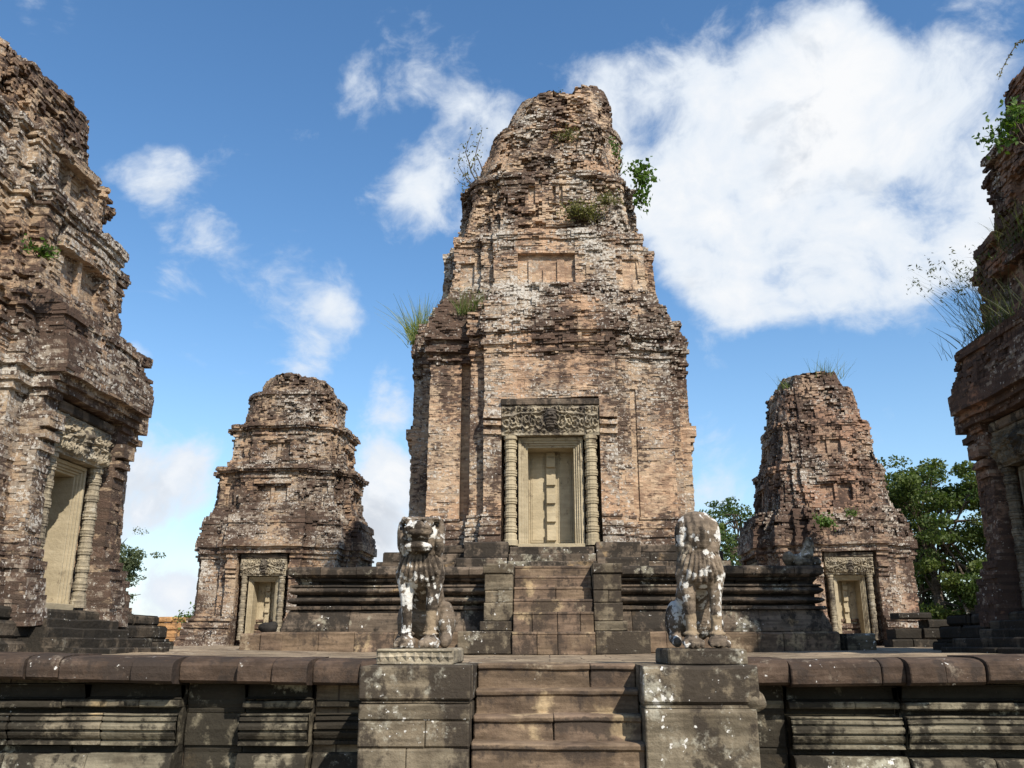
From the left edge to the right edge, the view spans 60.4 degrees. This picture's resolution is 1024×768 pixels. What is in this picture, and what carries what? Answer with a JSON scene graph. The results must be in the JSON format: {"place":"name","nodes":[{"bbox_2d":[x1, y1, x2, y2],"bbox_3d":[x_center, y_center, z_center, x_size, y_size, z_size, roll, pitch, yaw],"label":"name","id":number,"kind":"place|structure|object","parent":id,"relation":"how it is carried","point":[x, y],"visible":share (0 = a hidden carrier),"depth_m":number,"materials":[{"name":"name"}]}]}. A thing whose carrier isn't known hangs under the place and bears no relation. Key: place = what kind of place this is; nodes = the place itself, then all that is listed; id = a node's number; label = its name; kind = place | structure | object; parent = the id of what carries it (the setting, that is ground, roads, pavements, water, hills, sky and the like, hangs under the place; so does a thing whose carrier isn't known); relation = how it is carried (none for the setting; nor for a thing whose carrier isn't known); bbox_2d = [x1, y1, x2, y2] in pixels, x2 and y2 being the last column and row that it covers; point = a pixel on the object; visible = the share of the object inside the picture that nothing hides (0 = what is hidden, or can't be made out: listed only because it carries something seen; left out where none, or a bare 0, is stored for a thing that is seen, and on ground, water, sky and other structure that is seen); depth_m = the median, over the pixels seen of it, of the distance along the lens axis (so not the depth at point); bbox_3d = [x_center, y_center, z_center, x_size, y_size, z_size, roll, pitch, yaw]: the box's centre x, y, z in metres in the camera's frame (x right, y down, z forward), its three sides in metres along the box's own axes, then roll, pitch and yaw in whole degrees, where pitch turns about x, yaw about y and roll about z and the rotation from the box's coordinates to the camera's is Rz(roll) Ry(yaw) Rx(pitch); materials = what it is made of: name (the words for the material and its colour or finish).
{"place":"outdoors","nodes":[
{"label":"outdoors","id":0,"kind":"place"},
{"bbox_2d":[0,646,1023,767],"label":"terrace floor","id":1,"kind":"structure","parent":0,"point":[337,692],"depth_m":13.02,"materials":[{"name":"grey stone"}]},
{"bbox_2d":[0,36,173,653],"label":"brick tower","id":2,"kind":"structure","parent":1,"relation":"on","point":[76,398],"depth_m":14.03,"materials":[{"name":"brown brick"}]},
{"bbox_2d":[20,233,60,259],"bbox_3d":[-6.878,-1.953,12.785,0.613,0.320,0.555,-14,-22,40],"label":"shrub","id":3,"kind":"object","parent":2,"relation":"on","point":[44,251],"visible":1,"depth_m":12.71,"materials":[{"name":"green plant"}]},
{"bbox_2d":[158,617,186,640],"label":"ruined wall","id":4,"kind":"structure","parent":1,"relation":"on","point":[171,624],"depth_m":45.08,"materials":[{"name":"stone"}]},
{"bbox_2d":[172,601,194,628],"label":"shrub","id":5,"kind":"object","parent":4,"relation":"on","point":[188,615],"visible":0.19,"depth_m":45.30,"materials":[{"name":"green plant"}]},
{"bbox_2d":[239,633,260,649],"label":"stone block","id":6,"kind":"structure","parent":1,"relation":"on","point":[249,641],"depth_m":18.23,"materials":[{"name":"brown stone"}]},
{"bbox_2d":[260,632,282,650],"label":"stone block","id":7,"kind":"structure","parent":1,"relation":"on","point":[272,641],"depth_m":18.16,"materials":[{"name":"brown stone"}]},
{"bbox_2d":[258,621,277,631],"bbox_3d":[-5.135,5.126,18.509,0.398,0.262,0.328,-1,-16,2],"label":"boulder","id":8,"kind":"object","parent":7,"relation":"on","point":[272,626],"visible":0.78,"depth_m":18.41,"materials":[{"name":"black stone"}]},
{"bbox_2d":[173,372,376,645],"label":"brick tower","id":9,"kind":"structure","parent":1,"relation":"on","point":[292,482],"depth_m":33.29,"materials":[{"name":"brown brick"}]},
{"bbox_2d":[458,563,650,654],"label":"platform stairs","id":10,"kind":"structure","parent":1,"relation":"on","point":[536,610],"depth_m":17.41,"materials":[{"name":"brown stone"}]},
{"bbox_2d":[280,541,840,652],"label":"temple platform","id":11,"kind":"structure","parent":1,"relation":"on","point":[770,608],"depth_m":18.40,"materials":[{"name":"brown stone"}]},
{"bbox_2d":[782,537,820,565],"bbox_3d":[6.225,3.643,18.924,0.692,0.669,0.663,-13,-21,37],"label":"broken statue","id":12,"kind":"object","parent":11,"relation":"on","point":[804,557],"visible":0.81,"depth_m":18.76,"materials":[{"name":"stone"}]},
{"bbox_2d":[737,371,926,645],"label":"brick tower","id":13,"kind":"structure","parent":1,"relation":"on","point":[817,442],"depth_m":32.83,"materials":[{"name":"brown brick"}]},
{"bbox_2d":[771,373,793,390],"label":"grass tuft","id":14,"kind":"object","parent":13,"relation":"on","point":[782,384],"visible":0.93,"depth_m":35.16,"materials":[{"name":"green plant"}]},
{"bbox_2d":[812,511,837,530],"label":"shrub","id":15,"kind":"object","parent":13,"relation":"on","point":[825,521],"visible":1,"depth_m":31.00,"materials":[{"name":"green plant"}]},
{"bbox_2d":[803,355,855,380],"bbox_3d":[12.780,-0.656,35.828,2.011,1.094,2.352,14,-21,-39],"label":"grass tuft","id":16,"kind":"object","parent":13,"relation":"on","point":[829,369],"visible":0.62,"depth_m":35.59,"materials":[{"name":"green plant"}]},
{"bbox_2d":[844,506,859,517],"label":"shrub","id":17,"kind":"object","parent":13,"relation":"on","point":[850,513],"visible":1,"depth_m":31.20,"materials":[{"name":"green plant"}]},
{"bbox_2d":[840,633,876,650],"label":"stone block","id":18,"kind":"structure","parent":1,"relation":"on","point":[858,641],"depth_m":17.88,"materials":[{"name":"stone"}]},
{"bbox_2d":[884,611,974,646],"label":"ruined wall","id":19,"kind":"structure","parent":1,"relation":"on","point":[926,633],"depth_m":24.19,"materials":[{"name":"stone"}]},
{"bbox_2d":[933,66,1023,653],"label":"brick tower","id":20,"kind":"structure","parent":1,"relation":"on","point":[986,402],"depth_m":14.71,"materials":[{"name":"brick"}]},
{"bbox_2d":[904,235,1016,324],"bbox_3d":[7.537,-1.849,14.800,1.566,1.144,2.673,-1,-16,2],"label":"shrub","id":21,"kind":"object","parent":20,"relation":"on","point":[961,290],"visible":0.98,"depth_m":14.94,"materials":[{"name":"green plant"}]},
{"bbox_2d":[928,270,1023,360],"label":"grass tuft","id":22,"kind":"object","parent":20,"relation":"on","point":[992,322],"visible":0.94,"depth_m":14.45,"materials":[{"name":"green plant"}]},
{"bbox_2d":[969,198,1023,263],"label":"grass tuft","id":23,"kind":"object","parent":20,"relation":"on","point":[1012,239],"visible":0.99,"depth_m":14.44,"materials":[{"name":"green plant"}]},
{"bbox_2d":[972,95,1023,159],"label":"shrub","id":24,"kind":"object","parent":20,"relation":"on","point":[1005,123],"visible":1,"depth_m":14.22,"materials":[{"name":"green plant"}]},
{"bbox_2d":[996,39,1023,79],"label":"shrub","id":25,"kind":"object","parent":20,"relation":"attached to","point":[1010,54],"visible":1,"depth_m":13.55,"materials":[{"name":"green plant"}]},
{"bbox_2d":[0,0,1023,616],"label":"sky","id":26,"kind":"structure","parent":0,"point":[276,172],"materials":[{"name":"blue"}]},
{"bbox_2d":[406,84,696,546],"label":"brick tower","id":27,"kind":"structure","parent":0,"point":[550,404],"depth_m":22.22,"materials":[{"name":"brown brick"}]},
{"bbox_2d":[374,292,446,348],"bbox_3d":[-2.532,-1.788,25.181,2.919,1.480,2.309,4,-17,-14],"label":"grass tuft","id":28,"kind":"object","parent":27,"relation":"on","point":[410,334],"visible":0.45,"depth_m":24.73,"materials":[{"name":"green plant"}]},
{"bbox_2d":[445,286,489,315],"bbox_3d":[-1.038,-2.228,22.782,1.447,0.770,0.921,-1,-16,2],"label":"grass tuft","id":29,"kind":"object","parent":27,"relation":"on","point":[463,309],"visible":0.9,"depth_m":22.75,"materials":[{"name":"green plant"}]},
{"bbox_2d":[449,127,487,191],"bbox_3d":[-1.286,-6.619,25.675,1.138,2.184,0.646,3,-17,-11],"label":"shrub","id":30,"kind":"object","parent":27,"relation":"on","point":[467,174],"visible":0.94,"depth_m":25.63,"materials":[{"name":"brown plant"}]},
{"bbox_2d":[552,120,579,142],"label":"shrub","id":31,"kind":"object","parent":27,"relation":"on","point":[568,136],"visible":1,"depth_m":25.46,"materials":[{"name":"green plant"}]},
{"bbox_2d":[556,194,611,224],"bbox_3d":[1.925,-4.761,23.874,1.380,0.755,1.083,11,-20,-34],"label":"shrub","id":32,"kind":"object","parent":27,"relation":"on","point":[580,211],"visible":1,"depth_m":23.81,"materials":[{"name":"green plant"}]},
{"bbox_2d":[588,186,624,208],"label":"shrub","id":33,"kind":"object","parent":27,"relation":"on","point":[607,198],"visible":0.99,"depth_m":24.07,"materials":[{"name":"green plant"}]},
{"bbox_2d":[608,136,633,176],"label":"shrub","id":34,"kind":"object","parent":27,"relation":"on","point":[614,154],"visible":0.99,"depth_m":25.23,"materials":[{"name":"green plant"}]},
{"bbox_2d":[625,156,659,219],"bbox_3d":[3.706,-5.566,24.815,0.990,1.867,0.646,-1,-16,2],"label":"shrub","id":35,"kind":"object","parent":27,"relation":"on","point":[643,180],"visible":1,"depth_m":24.76,"materials":[{"name":"green plant"}]},
{"bbox_2d":[471,662,644,767],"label":"stone stairs","id":36,"kind":"structure","parent":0,"point":[590,711],"depth_m":8.91,"materials":[{"name":"brown stone"}]},
{"bbox_3d":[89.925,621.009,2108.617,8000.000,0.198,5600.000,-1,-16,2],"label":"ground","id":37,"kind":"structure","parent":0,"visible":0},
{"bbox_2d":[119,526,165,603],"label":"tree","id":38,"kind":"object","parent":37,"relation":"on","point":[130,561],"visible":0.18,"depth_m":56.00,"materials":[{"name":"green plant"}]},
{"bbox_2d":[0,652,375,767],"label":"retaining wall","id":39,"kind":"structure","parent":37,"relation":"on","point":[126,711],"depth_m":9.67,"materials":[{"name":"grey stone"}]},
{"bbox_2d":[357,662,481,767],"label":"stair pier","id":40,"kind":"structure","parent":37,"relation":"on","point":[415,716],"depth_m":8.68,"materials":[{"name":"stone"}]},
{"bbox_2d":[376,516,463,664],"bbox_3d":[-0.992,2.311,9.860,0.816,1.578,1.314,-1,-16,2],"label":"lion statue","id":41,"kind":"object","parent":40,"relation":"on","point":[426,616],"visible":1,"depth_m":9.49,"materials":[{"name":"grey stone"}]},
{"bbox_2d":[629,662,766,767],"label":"stair pier","id":42,"kind":"structure","parent":37,"relation":"on","point":[698,716],"depth_m":8.56,"materials":[{"name":"stone"}]},
{"bbox_2d":[655,511,747,664],"bbox_3d":[2.044,2.277,9.823,0.822,1.629,1.167,-1,-16,2],"label":"lion statue","id":43,"kind":"object","parent":42,"relation":"on","point":[694,616],"visible":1,"depth_m":9.40,"materials":[{"name":"stone"}]},
{"bbox_2d":[699,497,754,565],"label":"tree","id":44,"kind":"object","parent":37,"relation":"on","point":[729,549],"visible":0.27,"depth_m":58.52,"materials":[{"name":"green plant"}]},
{"bbox_2d":[747,654,1023,767],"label":"retaining wall","id":45,"kind":"structure","parent":37,"relation":"on","point":[954,711],"depth_m":9.32,"materials":[{"name":"grey stone"}]},
{"bbox_2d":[877,454,988,618],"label":"tree","id":46,"kind":"object","parent":37,"relation":"on","point":[909,495],"visible":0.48,"depth_m":58.20,"materials":[{"name":"green plant"}]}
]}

